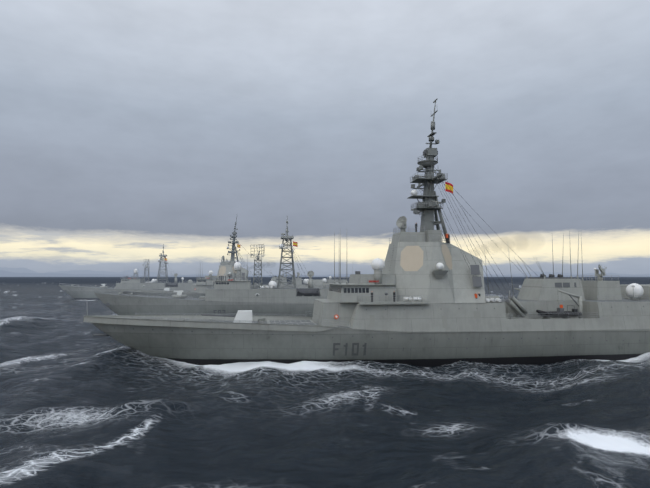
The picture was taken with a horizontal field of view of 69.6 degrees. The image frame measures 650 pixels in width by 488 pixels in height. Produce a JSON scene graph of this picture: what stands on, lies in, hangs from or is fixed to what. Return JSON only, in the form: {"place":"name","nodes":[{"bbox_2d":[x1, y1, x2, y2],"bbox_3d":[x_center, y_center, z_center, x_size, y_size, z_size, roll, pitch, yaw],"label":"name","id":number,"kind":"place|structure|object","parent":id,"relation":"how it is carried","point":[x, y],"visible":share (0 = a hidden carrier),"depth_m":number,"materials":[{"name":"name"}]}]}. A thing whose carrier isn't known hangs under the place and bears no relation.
{"place":"outdoors","nodes":[
{"label":"outdoors","id":0,"kind":"place"},
{"bbox_2d":[0,277,649,487],"bbox_3d":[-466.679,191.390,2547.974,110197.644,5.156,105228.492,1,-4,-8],"label":"sea","id":1,"kind":"structure","parent":0,"point":[81,406],"depth_m":47.58,"materials":[{"name":"blue liquid"}]},
{"bbox_2d":[59,244,204,299],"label":"frigate","id":2,"kind":"object","parent":1,"relation":"on","point":[78,292],"visible":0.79,"depth_m":290.01,"materials":[{"name":"grey metal"}]},
{"bbox_2d":[94,221,337,316],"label":"frigate","id":3,"kind":"object","parent":1,"relation":"on","point":[229,295],"visible":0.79,"depth_m":150.59,"materials":[{"name":"grey metal"}]},
{"bbox_2d":[114,217,346,297],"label":"frigate","id":4,"kind":"object","parent":1,"relation":"on","point":[200,286],"visible":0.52,"depth_m":241.68,"materials":[{"name":"grey metal"}]},
{"bbox_2d":[83,99,649,366],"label":"frigate","id":5,"kind":"object","parent":1,"relation":"on","point":[419,299],"visible":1,"depth_m":77.50,"materials":[{"name":"grey metal"}]},
{"bbox_2d":[0,267,649,276],"bbox_3d":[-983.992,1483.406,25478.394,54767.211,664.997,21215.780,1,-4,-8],"label":"distant hills","id":6,"kind":"structure","parent":0,"point":[14,272],"depth_m":26932.43,"materials":[{"name":"grey"}]},
{"bbox_2d":[0,0,649,274],"label":"sky","id":7,"kind":"structure","parent":0,"point":[129,129],"materials":[{"name":"grey"}]}
]}

